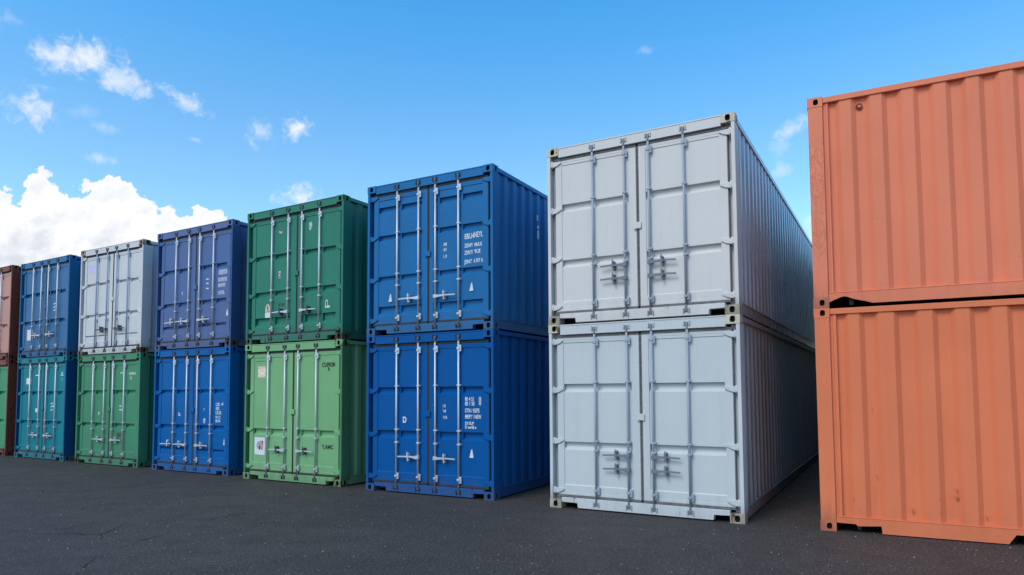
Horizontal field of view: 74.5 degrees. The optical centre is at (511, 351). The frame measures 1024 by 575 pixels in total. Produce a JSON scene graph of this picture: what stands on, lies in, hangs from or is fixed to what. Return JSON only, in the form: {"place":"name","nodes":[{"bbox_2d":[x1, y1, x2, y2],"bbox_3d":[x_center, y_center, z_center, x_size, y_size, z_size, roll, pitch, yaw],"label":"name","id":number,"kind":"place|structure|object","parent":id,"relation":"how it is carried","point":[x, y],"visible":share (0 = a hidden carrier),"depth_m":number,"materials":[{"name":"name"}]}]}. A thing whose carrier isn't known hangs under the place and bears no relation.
{"place":"outdoors","nodes":[
{"label":"outdoors","id":0,"kind":"place"},
{"bbox_2d":[0,455,1023,574],"bbox_3d":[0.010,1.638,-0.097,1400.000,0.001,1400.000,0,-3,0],"label":"ground","id":1,"kind":"structure","parent":0,"point":[58,493],"depth_m":7.69,"materials":[{"name":"grey asphalt"}]},
{"bbox_2d":[0,359,17,455],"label":"shipping container","id":2,"kind":"object","parent":1,"relation":"on","point":[8,380],"visible":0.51,"depth_m":18.18,"materials":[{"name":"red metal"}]},
{"bbox_2d":[0,365,7,449],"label":"door","id":3,"kind":"structure","parent":2,"relation":"in","point":[3,368],"depth_m":18.27,"materials":[{"name":"green paint"}]},
{"bbox_2d":[0,265,20,359],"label":"shipping container","id":4,"kind":"object","parent":2,"relation":"on","point":[10,282],"visible":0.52,"depth_m":18.36,"materials":[{"name":"red metal"}]},
{"bbox_2d":[0,268,10,353],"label":"door","id":5,"kind":"structure","parent":4,"relation":"in","point":[5,278],"depth_m":18.48,"materials":[{"name":"brown paint"}]},
{"bbox_2d":[14,356,77,460],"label":"shipping container","id":6,"kind":"object","parent":1,"relation":"on","point":[46,403],"visible":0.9,"depth_m":17.07,"materials":[{"name":"teal metal"}]},
{"bbox_2d":[16,359,44,456],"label":"door","id":7,"kind":"structure","parent":6,"relation":"in","point":[32,375],"depth_m":17.48,"materials":[{"name":"teal paint"}]},
{"bbox_2d":[18,254,80,357],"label":"shipping container","id":8,"kind":"object","parent":6,"relation":"on","point":[49,308],"visible":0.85,"depth_m":17.23,"materials":[{"name":"blue metal"}]},
{"bbox_2d":[20,262,46,355],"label":"door","id":9,"kind":"structure","parent":8,"relation":"in","point":[33,339],"depth_m":17.64,"materials":[{"name":"blue paint"}]},
{"bbox_2d":[44,258,68,354],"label":"door","id":10,"kind":"structure","parent":8,"relation":"in","point":[56,305],"depth_m":17.07,"materials":[{"name":"blue paint"}]},
{"bbox_2d":[41,358,65,457],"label":"door","id":11,"kind":"structure","parent":6,"relation":"in","point":[54,373],"depth_m":16.90,"materials":[{"name":"teal paint"}]},
{"bbox_2d":[74,352,154,467],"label":"shipping container","id":12,"kind":"object","parent":1,"relation":"on","point":[114,409],"visible":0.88,"depth_m":15.50,"materials":[{"name":"metal"}]},
{"bbox_2d":[76,356,110,462],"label":"door","id":13,"kind":"structure","parent":12,"relation":"in","point":[95,384],"depth_m":15.92,"materials":[{"name":"green paint"}]},
{"bbox_2d":[78,239,157,355],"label":"shipping container","id":14,"kind":"object","parent":12,"relation":"on","point":[118,291],"visible":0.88,"depth_m":15.65,"materials":[{"name":"metal"}]},
{"bbox_2d":[80,248,113,352],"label":"door","id":15,"kind":"structure","parent":14,"relation":"in","point":[99,269],"depth_m":16.07,"materials":[{"name":"white paint"}]},
{"bbox_2d":[110,244,141,351],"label":"door","id":16,"kind":"structure","parent":14,"relation":"in","point":[126,298],"depth_m":15.49,"materials":[{"name":"white paint"}]},
{"bbox_2d":[107,355,138,463],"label":"door","id":17,"kind":"structure","parent":12,"relation":"in","point":[124,378],"depth_m":15.34,"materials":[{"name":"green paint"}]},
{"bbox_2d":[152,346,245,475],"bbox_3d":[-5.209,1.368,16.633,2.547,2.578,6.088,-2,-4,30],"label":"shipping container","id":18,"kind":"object","parent":1,"relation":"on","point":[198,410],"visible":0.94,"depth_m":13.93,"materials":[{"name":"blue metal"}]},
{"bbox_2d":[154,351,194,469],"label":"door","id":19,"kind":"structure","parent":18,"relation":"in","point":[176,374],"depth_m":14.35,"materials":[{"name":"blue paint"}]},
{"bbox_2d":[155,219,247,350],"bbox_3d":[-5.224,-1.212,16.786,2.547,2.585,6.088,-2,-4,30],"label":"shipping container","id":20,"kind":"object","parent":18,"relation":"on","point":[201,294],"visible":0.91,"depth_m":14.09,"materials":[{"name":"blue metal"}]},
{"bbox_2d":[157,230,196,346],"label":"door","id":21,"kind":"structure","parent":20,"relation":"in","point":[179,255],"depth_m":14.50,"materials":[{"name":"blue paint"}]},
{"bbox_2d":[193,225,230,345],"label":"door","id":22,"kind":"structure","parent":20,"relation":"in","point":[212,287],"depth_m":13.91,"materials":[{"name":"blue paint"}]},
{"bbox_2d":[190,350,228,471],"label":"door","id":23,"kind":"structure","parent":18,"relation":"in","point":[211,372],"depth_m":13.76,"materials":[{"name":"blue paint"}]},
{"bbox_2d":[243,339,366,486],"bbox_3d":[-2.564,1.255,14.994,2.570,2.578,6.088,-2,-4,30],"label":"shipping container","id":24,"kind":"object","parent":1,"relation":"on","point":[305,413],"visible":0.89,"depth_m":12.29,"materials":[{"name":"green metal"}]},
{"bbox_2d":[246,345,293,478],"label":"door","id":25,"kind":"structure","parent":24,"relation":"in","point":[271,390],"depth_m":12.72,"materials":[{"name":"green paint"}]},
{"bbox_2d":[245,194,367,344],"bbox_3d":[-2.579,-1.325,15.147,2.570,2.586,6.088,-2,-4,30],"label":"shipping container","id":26,"kind":"object","parent":24,"relation":"on","point":[307,266],"visible":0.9,"depth_m":12.44,"materials":[{"name":"metal"}]},
{"bbox_2d":[248,208,297,340],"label":"door","id":27,"kind":"structure","parent":26,"relation":"in","point":[275,239],"depth_m":12.86,"materials":[{"name":"green paint"}]},
{"bbox_2d":[294,201,341,338],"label":"door","id":28,"kind":"structure","parent":26,"relation":"in","point":[318,272],"depth_m":12.26,"materials":[{"name":"green paint"}]},
{"bbox_2d":[290,343,339,481],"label":"door","id":29,"kind":"structure","parent":24,"relation":"in","point":[315,411],"depth_m":12.12,"materials":[{"name":"green paint"}]},
{"bbox_2d":[366,329,549,500],"bbox_3d":[0.082,1.137,13.417,2.505,2.597,6.088,-2,-4,29],"label":"shipping container","id":30,"kind":"object","parent":1,"relation":"on","point":[460,413],"visible":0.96,"depth_m":10.83,"materials":[{"name":"blue metal"}]},
{"bbox_2d":[369,336,427,490],"bbox_3d":[-1.888,1.009,11.115,1.224,2.502,0.146,-2,-4,29],"label":"door","id":31,"kind":"structure","parent":30,"relation":"in","point":[399,391],"depth_m":11.09,"materials":[{"name":"blue paint"}]},
{"bbox_2d":[367,163,548,337],"bbox_3d":[0.067,-1.445,13.570,2.505,2.569,6.088,-2,-4,29],"label":"shipping container","id":32,"kind":"object","parent":30,"relation":"on","point":[463,250],"visible":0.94,"depth_m":10.99,"materials":[{"name":"blue metal"}]},
{"bbox_2d":[370,180,428,330],"bbox_3d":[-1.903,-1.573,11.268,1.224,2.474,0.146,-2,-4,29],"label":"door","id":33,"kind":"structure","parent":32,"relation":"in","point":[400,240],"depth_m":11.25,"materials":[{"name":"blue metal"}]},
{"bbox_2d":[425,172,490,328],"bbox_3d":[-0.854,-1.613,10.690,1.272,2.474,0.146,-2,-4,29],"label":"door","id":34,"kind":"structure","parent":32,"relation":"in","point":[459,256],"depth_m":10.69,"materials":[{"name":"blue metal"}]},
{"bbox_2d":[425,333,490,494],"bbox_3d":[-0.839,0.968,10.537,1.272,2.502,0.146,-2,-4,29],"label":"door","id":35,"kind":"structure","parent":30,"relation":"in","point":[458,414],"depth_m":10.53,"materials":[{"name":"blue paint"}]},
{"bbox_2d":[548,314,818,523],"bbox_3d":[4.720,1.161,14.230,2.667,2.591,12.220,-2,-4,30],"label":"shipping container","id":36,"kind":"object","parent":1,"relation":"on","point":[707,417],"visible":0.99,"depth_m":9.07,"materials":[{"name":"white metal"}]},
{"bbox_2d":[552,324,642,509],"bbox_3d":[1.153,0.888,9.325,1.323,2.496,0.146,-2,-4,30],"label":"door","id":37,"kind":"structure","parent":36,"relation":"in","point":[599,440],"depth_m":9.30,"materials":[{"name":"white paint"}]},
{"bbox_2d":[547,111,814,349],"bbox_3d":[4.705,-1.423,14.383,2.667,2.579,12.220,-2,-4,30],"label":"shipping container","id":38,"kind":"object","parent":36,"relation":"on","point":[696,218],"visible":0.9,"depth_m":9.23,"materials":[{"name":"white metal"}]},
{"bbox_2d":[550,137,639,318],"bbox_3d":[1.138,-1.696,9.478,1.323,2.484,0.146,-2,-4,30],"label":"door","id":39,"kind":"structure","parent":38,"relation":"in","point":[596,261],"depth_m":9.45,"materials":[{"name":"white paint"}]},
{"bbox_2d":[634,125,734,314],"bbox_3d":[2.247,-1.740,8.842,1.334,2.484,0.146,-2,-4,30],"label":"door","id":40,"kind":"structure","parent":38,"relation":"in","point":[684,183],"depth_m":8.83,"materials":[{"name":"white paint"}]},
{"bbox_2d":[637,320,740,515],"bbox_3d":[2.262,0.843,8.689,1.334,2.496,0.146,-2,-4,30],"label":"door","id":41,"kind":"structure","parent":36,"relation":"in","point":[687,416],"depth_m":8.68,"materials":[{"name":"white paint"}]},
{"bbox_2d":[813,298,1023,543],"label":"shipping container","id":42,"kind":"object","parent":1,"relation":"on","point":[920,410],"visible":1,"depth_m":7.48,"materials":[{"name":"orange metal"}]},
{"bbox_2d":[807,60,1023,308],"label":"shipping container","id":43,"kind":"object","parent":42,"relation":"on","point":[916,191],"visible":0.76,"depth_m":7.62,"materials":[{"name":"orange metal"}]},
{"bbox_2d":[0,0,1023,266],"label":"sky","id":44,"kind":"structure","parent":0,"point":[122,121],"materials":[{"name":"blue"}]}
]}

